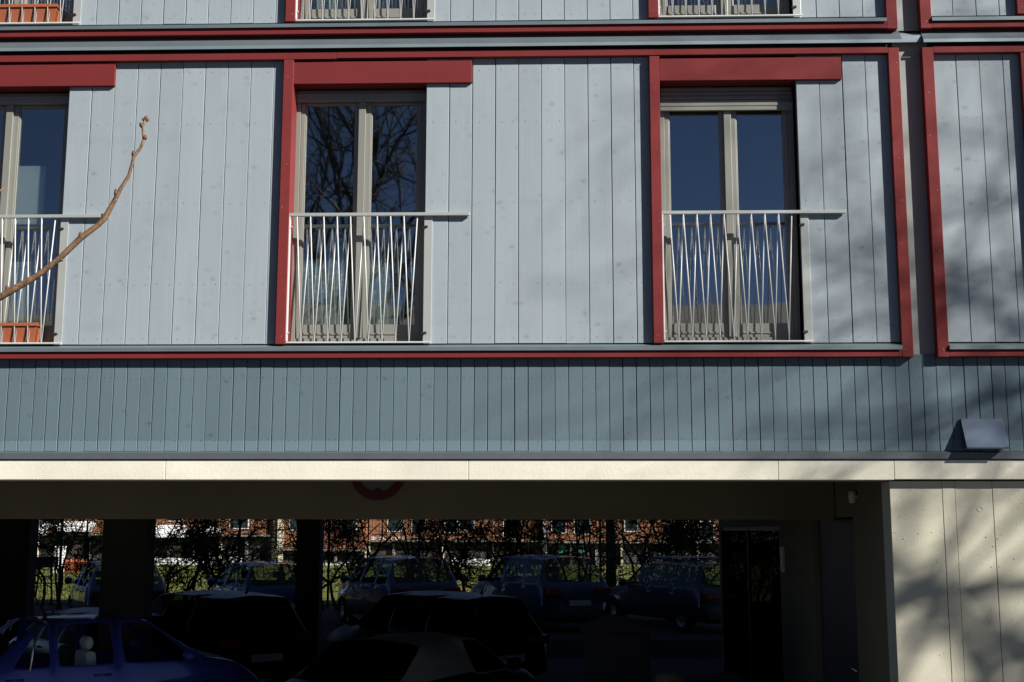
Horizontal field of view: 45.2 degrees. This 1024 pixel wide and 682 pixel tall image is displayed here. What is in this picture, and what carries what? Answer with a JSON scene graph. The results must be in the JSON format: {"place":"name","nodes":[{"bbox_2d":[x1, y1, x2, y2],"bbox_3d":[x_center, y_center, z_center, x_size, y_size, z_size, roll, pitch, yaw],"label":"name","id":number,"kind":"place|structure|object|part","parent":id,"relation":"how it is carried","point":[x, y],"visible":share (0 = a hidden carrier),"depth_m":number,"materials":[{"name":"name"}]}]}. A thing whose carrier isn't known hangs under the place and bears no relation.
{"place":"outdoors","nodes":[
{"label":"outdoors","id":0,"kind":"place"},
{"bbox_2d":[35,557,58,602],"bbox_3d":[-13.492,6.918,35.464,0.738,1.359,0.458,0,-9,2],"label":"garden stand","id":1,"kind":"object","parent":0,"point":[47,564],"visible":0.27,"depth_m":35.36,"materials":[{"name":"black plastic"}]},
{"bbox_2d":[53,546,66,572],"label":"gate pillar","id":2,"kind":"structure","parent":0,"point":[63,551],"depth_m":72.45,"materials":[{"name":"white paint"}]},
{"bbox_2d":[37,519,102,561],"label":"brick house","id":3,"kind":"structure","parent":0,"point":[39,551],"depth_m":106.83,"materials":[{"name":"brick"}]},
{"bbox_2d":[155,519,275,561],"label":"brick house","id":4,"kind":"structure","parent":0,"point":[165,527],"depth_m":107.01,"materials":[{"name":"brick"}]},
{"bbox_2d":[229,519,248,528],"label":"window","id":5,"kind":"structure","parent":4,"relation":"in","point":[234,526],"depth_m":106.97,"materials":[{"name":"grey glass"}]},
{"bbox_2d":[274,519,368,562],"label":"brick house","id":6,"kind":"structure","parent":0,"point":[289,525],"depth_m":106.13,"materials":[{"name":"brick"}]},
{"bbox_2d":[289,519,296,529],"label":"window","id":7,"kind":"structure","parent":6,"relation":"in","point":[290,519],"depth_m":106.24,"materials":[{"name":"grey glass"}]},
{"bbox_2d":[35,564,640,603],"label":"lawn","id":8,"kind":"structure","parent":0,"point":[324,596],"depth_m":54.14,"materials":[{"name":"green plant"}]},
{"bbox_2d":[61,556,86,572],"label":"orange bush","id":9,"kind":"object","parent":8,"relation":"on","point":[67,560],"visible":0.19,"depth_m":70.26,"materials":[{"name":"orange plant"}]},
{"bbox_2d":[155,557,241,564],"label":"garden wall","id":10,"kind":"structure","parent":8,"relation":"on","point":[172,560],"depth_m":101.91,"materials":[{"name":"white paint"}]},
{"bbox_2d":[452,558,489,565],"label":"garden wall","id":11,"kind":"structure","parent":8,"relation":"on","point":[478,562],"depth_m":101.17,"materials":[{"name":"white paint"}]},
{"bbox_2d":[33,537,734,681],"bbox_3d":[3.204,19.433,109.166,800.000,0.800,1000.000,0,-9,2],"label":"ground","id":12,"kind":"structure","parent":0,"point":[668,639],"depth_m":24.40,"materials":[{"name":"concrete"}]},
{"bbox_2d":[35,519,82,605],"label":"bare shrub","id":13,"kind":"object","parent":12,"relation":"on","point":[44,559],"visible":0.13,"depth_m":33.10,"materials":[{"name":"brown plant"}]},
{"bbox_2d":[35,519,102,609],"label":"bare shrub","id":14,"kind":"object","parent":12,"relation":"on","point":[57,566],"visible":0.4,"depth_m":33.22,"materials":[{"name":"brown plant"}]},
{"bbox_2d":[0,116,148,300],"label":"young tree","id":15,"kind":"object","parent":12,"relation":"on","point":[60,257],"visible":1,"depth_m":4.14,"materials":[{"name":"brown plant"}]},
{"bbox_2d":[54,519,103,591],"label":"bare shrub","id":16,"kind":"object","parent":12,"relation":"on","point":[87,549],"visible":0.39,"depth_m":33.38,"materials":[{"name":"brown plant"}]},
{"bbox_2d":[64,560,165,608],"bbox_3d":[-9.039,5.610,28.039,2.085,1.662,4.138,4,-10,-25],"label":"parked car","id":17,"kind":"object","parent":12,"relation":"on","point":[85,590],"visible":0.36,"depth_m":26.68,"materials":[{"name":"blue metal"}]},
{"bbox_3d":[-9.907,5.322,28.221,0.206,0.481,0.836,4,-10,-25],"label":"side window","id":18,"kind":"part","parent":17,"relation":"part of","materials":[{"name":"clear glass"}]},
{"bbox_3d":[-9.497,5.183,27.365,0.206,0.481,0.860,4,-10,-25],"label":"side window","id":19,"kind":"part","parent":17,"relation":"part of","materials":[{"name":"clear glass"}]},
{"bbox_3d":[-9.133,5.071,26.604,0.206,0.466,0.643,4,-10,-25],"label":"side window","id":20,"kind":"part","parent":17,"relation":"part of","materials":[{"name":"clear glass"}]},
{"bbox_3d":[-8.322,5.031,26.581,1.319,0.472,0.300,4,-10,-25],"label":"rear window","id":21,"kind":"part","parent":17,"relation":"part of","materials":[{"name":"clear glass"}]},
{"bbox_2d":[81,519,176,564],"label":"bare shrub","id":22,"kind":"object","parent":12,"relation":"on","point":[101,521],"visible":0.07,"depth_m":33.23,"materials":[{"name":"brown plant"}]},
{"bbox_2d":[58,519,237,592],"bbox_3d":[-9.797,5.143,33.689,4.478,4.350,2.333,1,-9,-4],"label":"bare shrub","id":23,"kind":"object","parent":12,"relation":"on","point":[168,543],"visible":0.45,"depth_m":33.16,"materials":[{"name":"brown plant"}]},
{"bbox_2d":[154,519,249,592],"bbox_3d":[-8.373,5.173,33.517,3.030,4.386,2.497,0,-9,2],"label":"bare shrub","id":24,"kind":"object","parent":12,"relation":"on","point":[189,587],"visible":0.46,"depth_m":33.16,"materials":[{"name":"brown plant"}]},
{"bbox_2d":[166,519,274,589],"bbox_3d":[-8.113,5.423,33.335,3.214,3.686,2.162,0,-9,2],"label":"bare shrub","id":25,"kind":"object","parent":12,"relation":"on","point":[216,564],"visible":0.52,"depth_m":33.08,"materials":[{"name":"brown plant"}]},
{"bbox_2d":[175,519,290,588],"bbox_3d":[-7.415,5.097,32.619,2.871,4.133,3.525,0,-9,2],"label":"bare shrub","id":26,"kind":"object","parent":12,"relation":"on","point":[261,555],"visible":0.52,"depth_m":33.10,"materials":[{"name":"brown plant"}]},
{"bbox_2d":[207,552,295,609],"bbox_3d":[-5.713,5.611,27.941,2.085,1.642,4.238,4,-10,-25],"label":"parked car","id":27,"kind":"object","parent":12,"relation":"on","point":[276,577],"visible":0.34,"depth_m":26.42,"materials":[{"name":"blue paint"}]},
{"bbox_3d":[-6.582,5.328,28.122,0.206,0.474,0.836,4,-10,-25],"label":"side window","id":28,"kind":"part","parent":27,"relation":"part of","materials":[{"name":"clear glass"}]},
{"bbox_3d":[-6.166,5.188,27.256,0.206,0.474,0.885,4,-10,-25],"label":"side window","id":29,"kind":"part","parent":27,"relation":"part of","materials":[{"name":"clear glass"}]},
{"bbox_3d":[-5.791,5.072,26.473,0.205,0.458,0.667,4,-10,-25],"label":"side window","id":30,"kind":"part","parent":27,"relation":"part of","materials":[{"name":"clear glass"}]},
{"bbox_3d":[-4.975,5.030,26.438,1.319,0.465,0.300,4,-10,-25],"label":"rear window","id":31,"kind":"part","parent":27,"relation":"part of","materials":[{"name":"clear glass"}]},
{"bbox_2d":[258,519,398,588],"bbox_3d":[-5.369,5.329,33.230,4.161,3.871,2.412,-5,-10,31],"label":"bare shrub","id":32,"kind":"object","parent":12,"relation":"on","point":[291,545],"visible":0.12,"depth_m":33.17,"materials":[{"name":"brown plant"}]},
{"bbox_2d":[284,519,379,610],"bbox_3d":[-5.063,5.416,33.255,2.304,3.696,3.724,3,-9,-18],"label":"bare shrub","id":33,"kind":"object","parent":12,"relation":"on","point":[336,569],"visible":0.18,"depth_m":32.99,"materials":[{"name":"brown plant"}]},
{"bbox_2d":[323,519,406,591],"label":"bare shrub","id":34,"kind":"object","parent":12,"relation":"on","point":[353,542],"visible":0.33,"depth_m":33.12,"materials":[{"name":"brown plant"}]},
{"bbox_2d":[327,519,410,592],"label":"bare shrub","id":35,"kind":"object","parent":12,"relation":"on","point":[346,530],"visible":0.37,"depth_m":32.85,"materials":[{"name":"brown plant"}]},
{"bbox_2d":[36,519,717,607],"bbox_3d":[-4.600,6.107,33.941,25.996,2.500,0.064,0,-9,2],"label":"hedge","id":36,"kind":"object","parent":12,"relation":"on","point":[328,573],"visible":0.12,"depth_m":33.99,"materials":[{"name":"green plant"}]},
{"bbox_2d":[337,546,460,622],"bbox_3d":[-2.643,5.537,27.863,2.085,1.772,4.138,4,-10,-25],"label":"parked car","id":37,"kind":"object","parent":12,"relation":"on","point":[367,585],"visible":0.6,"depth_m":26.60,"materials":[{"name":"blue paint"}]},
{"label":"side window","id":38,"kind":"part","parent":37,"relation":"part of","materials":[{"name":"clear glass"}]},
{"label":"side window","id":39,"kind":"part","parent":37,"relation":"part of","materials":[{"name":"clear glass"}]},
{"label":"side window","id":40,"kind":"part","parent":37,"relation":"part of","materials":[{"name":"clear glass"}]},
{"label":"rear window","id":41,"kind":"part","parent":37,"relation":"part of","materials":[{"name":"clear glass"}]},
{"bbox_2d":[372,519,453,572],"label":"bare shrub","id":42,"kind":"object","parent":12,"relation":"on","point":[417,545],"visible":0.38,"depth_m":33.05,"materials":[{"name":"brown plant"}]},
{"bbox_2d":[391,519,461,585],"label":"bare shrub","id":43,"kind":"object","parent":12,"relation":"on","point":[427,523],"visible":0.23,"depth_m":32.96,"materials":[{"name":"brown plant"}]},
{"bbox_2d":[404,519,493,591],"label":"bare shrub","id":44,"kind":"object","parent":12,"relation":"on","point":[458,552],"visible":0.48,"depth_m":32.88,"materials":[{"name":"brown plant"}]},
{"bbox_2d":[418,519,508,591],"bbox_3d":[-1.458,5.274,33.302,2.688,4.003,2.725,-5,-10,31],"label":"bare shrub","id":45,"kind":"object","parent":12,"relation":"on","point":[452,556],"visible":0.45,"depth_m":32.92,"materials":[{"name":"brown plant"}]},
{"bbox_2d":[462,520,549,587],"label":"bare shrub","id":46,"kind":"object","parent":12,"relation":"on","point":[501,529],"visible":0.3,"depth_m":33.04,"materials":[{"name":"brown plant"}]},
{"bbox_2d":[0,0,1023,681],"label":"apartment building","id":47,"kind":"structure","parent":12,"relation":"on","point":[748,274],"depth_m":11.24,"materials":[{"name":"wood"}]},
{"bbox_2d":[0,319,44,342],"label":"flower box","id":48,"kind":"object","parent":47,"relation":"on","point":[7,328],"visible":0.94,"depth_m":11.15,"materials":[{"name":"plastic"}]},
{"bbox_2d":[9,166,46,322],"bbox_3d":[-4.588,-0.818,11.533,0.358,1.691,0.060,0,-9,2],"label":"white panel","id":49,"kind":"object","parent":47,"relation":"in","point":[31,191],"visible":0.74,"depth_m":11.55,"materials":[{"name":"paint"}]},
{"bbox_2d":[0,4,63,22],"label":"flower box","id":50,"kind":"object","parent":47,"relation":"on","point":[41,9],"visible":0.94,"depth_m":11.62,"materials":[{"name":"plastic"}]},
{"bbox_2d":[0,92,69,345],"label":"window","id":51,"kind":"structure","parent":47,"relation":"in","point":[33,125],"depth_m":12.58,"materials":[{"name":"blue glass"}]},
{"bbox_2d":[0,0,73,26],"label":"window","id":52,"kind":"structure","parent":47,"relation":"in","point":[68,6],"depth_m":11.81,"materials":[{"name":"metal"}]},
{"bbox_2d":[30,0,57,3],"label":"long curtain","id":53,"kind":"object","parent":47,"relation":"hanging from","point":[45,1],"visible":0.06,"depth_m":12.01,"materials":[{"name":"white fabric"}]},
{"bbox_2d":[302,257,350,324],"bbox_3d":[-1.716,-0.460,11.363,0.470,0.640,0.012,0,-9,2],"label":"cafe curtain","id":54,"kind":"object","parent":47,"relation":"hanging from","point":[321,316],"visible":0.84,"depth_m":11.36,"materials":[{"name":"white fabric"}]},
{"bbox_2d":[311,0,356,8],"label":"long curtain","id":55,"kind":"object","parent":47,"relation":"hanging from","point":[329,4],"visible":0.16,"depth_m":11.89,"materials":[{"name":"white fabric"}]},
{"bbox_2d":[286,89,426,344],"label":"window","id":56,"kind":"structure","parent":47,"relation":"in","point":[358,150],"depth_m":12.69,"materials":[{"name":"glass"}]},
{"bbox_2d":[296,0,426,23],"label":"window","id":57,"kind":"structure","parent":47,"relation":"in","point":[420,5],"depth_m":11.72,"materials":[{"name":"glass"}]},
{"bbox_2d":[351,459,404,501],"bbox_3d":[-1.414,1.392,12.990,0.606,0.606,0.016,0,-9,2],"label":"height limit sign","id":58,"kind":"object","parent":47,"relation":"attached to","point":[377,491],"visible":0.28,"depth_m":12.96,"materials":[{"name":"red metal"}]},
{"bbox_2d":[369,260,404,324],"bbox_3d":[-1.166,-0.452,11.345,0.350,0.620,0.012,0,-9,2],"label":"cafe curtain","id":59,"kind":"object","parent":47,"relation":"hanging from","point":[375,315],"visible":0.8,"depth_m":11.34,"materials":[{"name":"white fabric"}]},
{"bbox_2d":[376,0,404,8],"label":"long curtain","id":60,"kind":"object","parent":47,"relation":"hanging from","point":[381,4],"visible":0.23,"depth_m":11.87,"materials":[{"name":"white fabric"}]},
{"bbox_2d":[658,0,793,19],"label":"window","id":61,"kind":"structure","parent":47,"relation":"in","point":[692,5],"depth_m":11.62,"materials":[{"name":"glass"}]},
{"bbox_2d":[660,83,804,343],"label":"window","id":62,"kind":"structure","parent":47,"relation":"in","point":[723,147],"depth_m":13.24,"materials":[{"name":"glass"}]},
{"bbox_2d":[818,519,858,681],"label":"steel door","id":63,"kind":"structure","parent":47,"relation":"in","point":[835,537],"depth_m":12.96,"materials":[{"name":"silver metal"}]},
{"bbox_2d":[481,520,572,571],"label":"bare shrub","id":64,"kind":"object","parent":12,"relation":"on","point":[510,537],"visible":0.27,"depth_m":32.72,"materials":[{"name":"brown plant"}]},
{"bbox_2d":[483,520,591,565],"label":"bare shrub","id":65,"kind":"object","parent":12,"relation":"on","point":[540,533],"visible":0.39,"depth_m":32.84,"materials":[{"name":"brown plant"}]},
{"bbox_2d":[470,545,610,627],"bbox_3d":[0.524,5.513,27.774,2.085,1.802,4.338,4,-10,-25],"label":"parked car","id":66,"kind":"object","parent":12,"relation":"on","point":[563,588],"visible":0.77,"depth_m":26.11,"materials":[{"name":"blue paint"}]},
{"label":"side window","id":67,"kind":"part","parent":66,"relation":"part of","materials":[{"name":"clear glass"}]},
{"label":"side window","id":68,"kind":"part","parent":66,"relation":"part of","materials":[{"name":"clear glass"}]},
{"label":"side window","id":69,"kind":"part","parent":66,"relation":"part of","materials":[{"name":"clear glass"}]},
{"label":"rear window","id":70,"kind":"part","parent":66,"relation":"part of","materials":[{"name":"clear glass"}]},
{"bbox_2d":[505,520,584,554],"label":"bare shrub","id":71,"kind":"object","parent":12,"relation":"on","point":[532,548],"visible":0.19,"depth_m":33.08,"materials":[{"name":"brown plant"}]},
{"bbox_2d":[544,520,649,579],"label":"bare shrub","id":72,"kind":"object","parent":12,"relation":"on","point":[585,523],"visible":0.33,"depth_m":32.88,"materials":[{"name":"brown plant"}]},
{"bbox_2d":[588,520,632,587],"bbox_3d":[2.511,5.267,32.037,1.136,3.606,1.167,5,-10,-30],"label":"ivy tree","id":73,"kind":"object","parent":12,"relation":"on","point":[610,562],"visible":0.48,"depth_m":31.89,"materials":[{"name":"green plant"}]},
{"bbox_2d":[591,520,695,579],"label":"bare shrub","id":74,"kind":"object","parent":12,"relation":"on","point":[646,543],"visible":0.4,"depth_m":32.87,"materials":[{"name":"brown plant"}]},
{"bbox_2d":[610,556,720,631],"bbox_3d":[3.720,5.573,27.671,2.085,1.662,4.538,4,-10,-25],"label":"parked car","id":75,"kind":"object","parent":12,"relation":"on","point":[683,595],"visible":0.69,"depth_m":26.44,"materials":[{"name":"grey paint"}]},
{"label":"side window","id":76,"kind":"part","parent":75,"relation":"part of","materials":[{"name":"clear glass"}]},
{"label":"side window","id":77,"kind":"part","parent":75,"relation":"part of","materials":[{"name":"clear glass"}]},
{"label":"side window","id":78,"kind":"part","parent":75,"relation":"part of","materials":[{"name":"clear glass"}]},
{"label":"rear window","id":79,"kind":"part","parent":75,"relation":"part of","materials":[{"name":"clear glass"}]},
{"bbox_2d":[620,520,718,577],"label":"bare shrub","id":80,"kind":"object","parent":12,"relation":"on","point":[665,533],"visible":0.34,"depth_m":32.81,"materials":[{"name":"brown plant"}]},
{"bbox_2d":[658,520,718,561],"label":"bare shrub","id":81,"kind":"object","parent":12,"relation":"on","point":[695,551],"visible":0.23,"depth_m":32.67,"materials":[{"name":"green plant"}]},
{"bbox_2d":[663,520,718,561],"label":"bare shrub","id":82,"kind":"object","parent":12,"relation":"on","point":[689,546],"visible":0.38,"depth_m":32.66,"materials":[{"name":"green plant"}]},
{"bbox_2d":[684,520,718,555],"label":"bare shrub","id":83,"kind":"object","parent":12,"relation":"on","point":[714,543],"visible":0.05,"depth_m":32.51,"materials":[{"name":"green plant"}]},
{"bbox_2d":[369,519,542,564],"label":"brick house","id":84,"kind":"structure","parent":0,"point":[375,537],"depth_m":106.72,"materials":[{"name":"brick"}]},
{"bbox_2d":[387,519,401,531],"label":"window","id":85,"kind":"structure","parent":84,"relation":"in","point":[395,520],"depth_m":106.79,"materials":[{"name":"grey glass"}]},
{"bbox_2d":[266,658,727,681],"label":"parking floor","id":86,"kind":"structure","parent":0,"point":[572,670],"depth_m":21.42,"materials":[{"name":"concrete"}]},
{"bbox_2d":[8,607,181,653],"bbox_3d":[-6.708,4.850,19.587,2.085,1.186,4.138,7,-11,-36],"label":"parked car","id":87,"kind":"object","parent":86,"relation":"on","point":[161,622],"visible":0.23,"depth_m":18.68,"materials":[{"name":"black paint"}]},
{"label":"side window","id":88,"kind":"part","parent":87,"relation":"part of","materials":[{"name":"black glass"}]},
{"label":"side window","id":89,"kind":"part","parent":87,"relation":"part of","materials":[{"name":"black glass"}]},
{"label":"side window","id":90,"kind":"part","parent":87,"relation":"part of","materials":[{"name":"black glass"}]},
{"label":"rear window","id":91,"kind":"part","parent":87,"relation":"part of","materials":[{"name":"black glass"}]},
{"bbox_2d":[0,598,265,681],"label":"parked car","id":92,"kind":"object","parent":86,"relation":"on","point":[152,661],"visible":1,"depth_m":14.65,"materials":[{"name":"blue paint"}]},
{"bbox_2d":[152,579,310,681],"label":"parked car","id":93,"kind":"object","parent":86,"relation":"on","point":[262,636],"visible":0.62,"depth_m":18.63,"materials":[{"name":"black paint"}]},
{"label":"side window","id":94,"kind":"part","parent":93,"relation":"part of","materials":[{"name":"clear glass"}]},
{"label":"side window","id":95,"kind":"part","parent":93,"relation":"part of","materials":[{"name":"black glass"}]},
{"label":"side window","id":96,"kind":"part","parent":93,"relation":"part of","materials":[{"name":"black glass"}]},
{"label":"rear window","id":97,"kind":"part","parent":93,"relation":"part of","materials":[{"name":"black glass"}]},
{"bbox_2d":[285,632,534,681],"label":"parked car","id":98,"kind":"object","parent":86,"relation":"on","point":[424,657],"visible":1,"depth_m":13.93,"materials":[{"name":"black paint"}]},
{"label":"rear window","id":99,"kind":"part","parent":98,"relation":"part of","materials":[{"name":"black glass"}]},
{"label":"side window","id":100,"kind":"part","parent":98,"relation":"part of","materials":[{"name":"black glass"}]},
{"bbox_2d":[326,580,548,676],"bbox_3d":[-1.320,4.660,19.864,2.085,1.662,4.138,7,-11,-40],"label":"parked car","id":101,"kind":"object","parent":86,"relation":"on","point":[503,628],"visible":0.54,"depth_m":18.72,"materials":[{"name":"black paint"}]},
{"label":"side window","id":102,"kind":"part","parent":101,"relation":"part of","materials":[{"name":"black glass"}]},
{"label":"side window","id":103,"kind":"part","parent":101,"relation":"part of","materials":[{"name":"black glass"}]},
{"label":"side window","id":104,"kind":"part","parent":101,"relation":"part of","materials":[{"name":"black glass"}]},
{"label":"rear window","id":105,"kind":"part","parent":101,"relation":"part of","materials":[{"name":"black glass"}]},
{"bbox_2d":[580,614,653,681],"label":"waste container","id":106,"kind":"object","parent":86,"relation":"on","point":[616,647],"visible":1,"depth_m":13.74,"materials":[{"name":"plastic"}]},
{"bbox_2d":[654,671,684,681],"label":"bollard","id":107,"kind":"object","parent":86,"relation":"on","point":[668,676],"visible":1,"depth_m":13.54,"materials":[{"name":"grey concrete"}]},
{"bbox_2d":[546,521,718,564],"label":"brick house","id":108,"kind":"structure","parent":0,"point":[597,552],"depth_m":105.42,"materials":[{"name":"brick"}]},
{"bbox_2d":[624,521,637,531],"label":"window","id":109,"kind":"structure","parent":108,"relation":"in","point":[626,529],"depth_m":105.36,"materials":[{"name":"white paint"}]}
]}

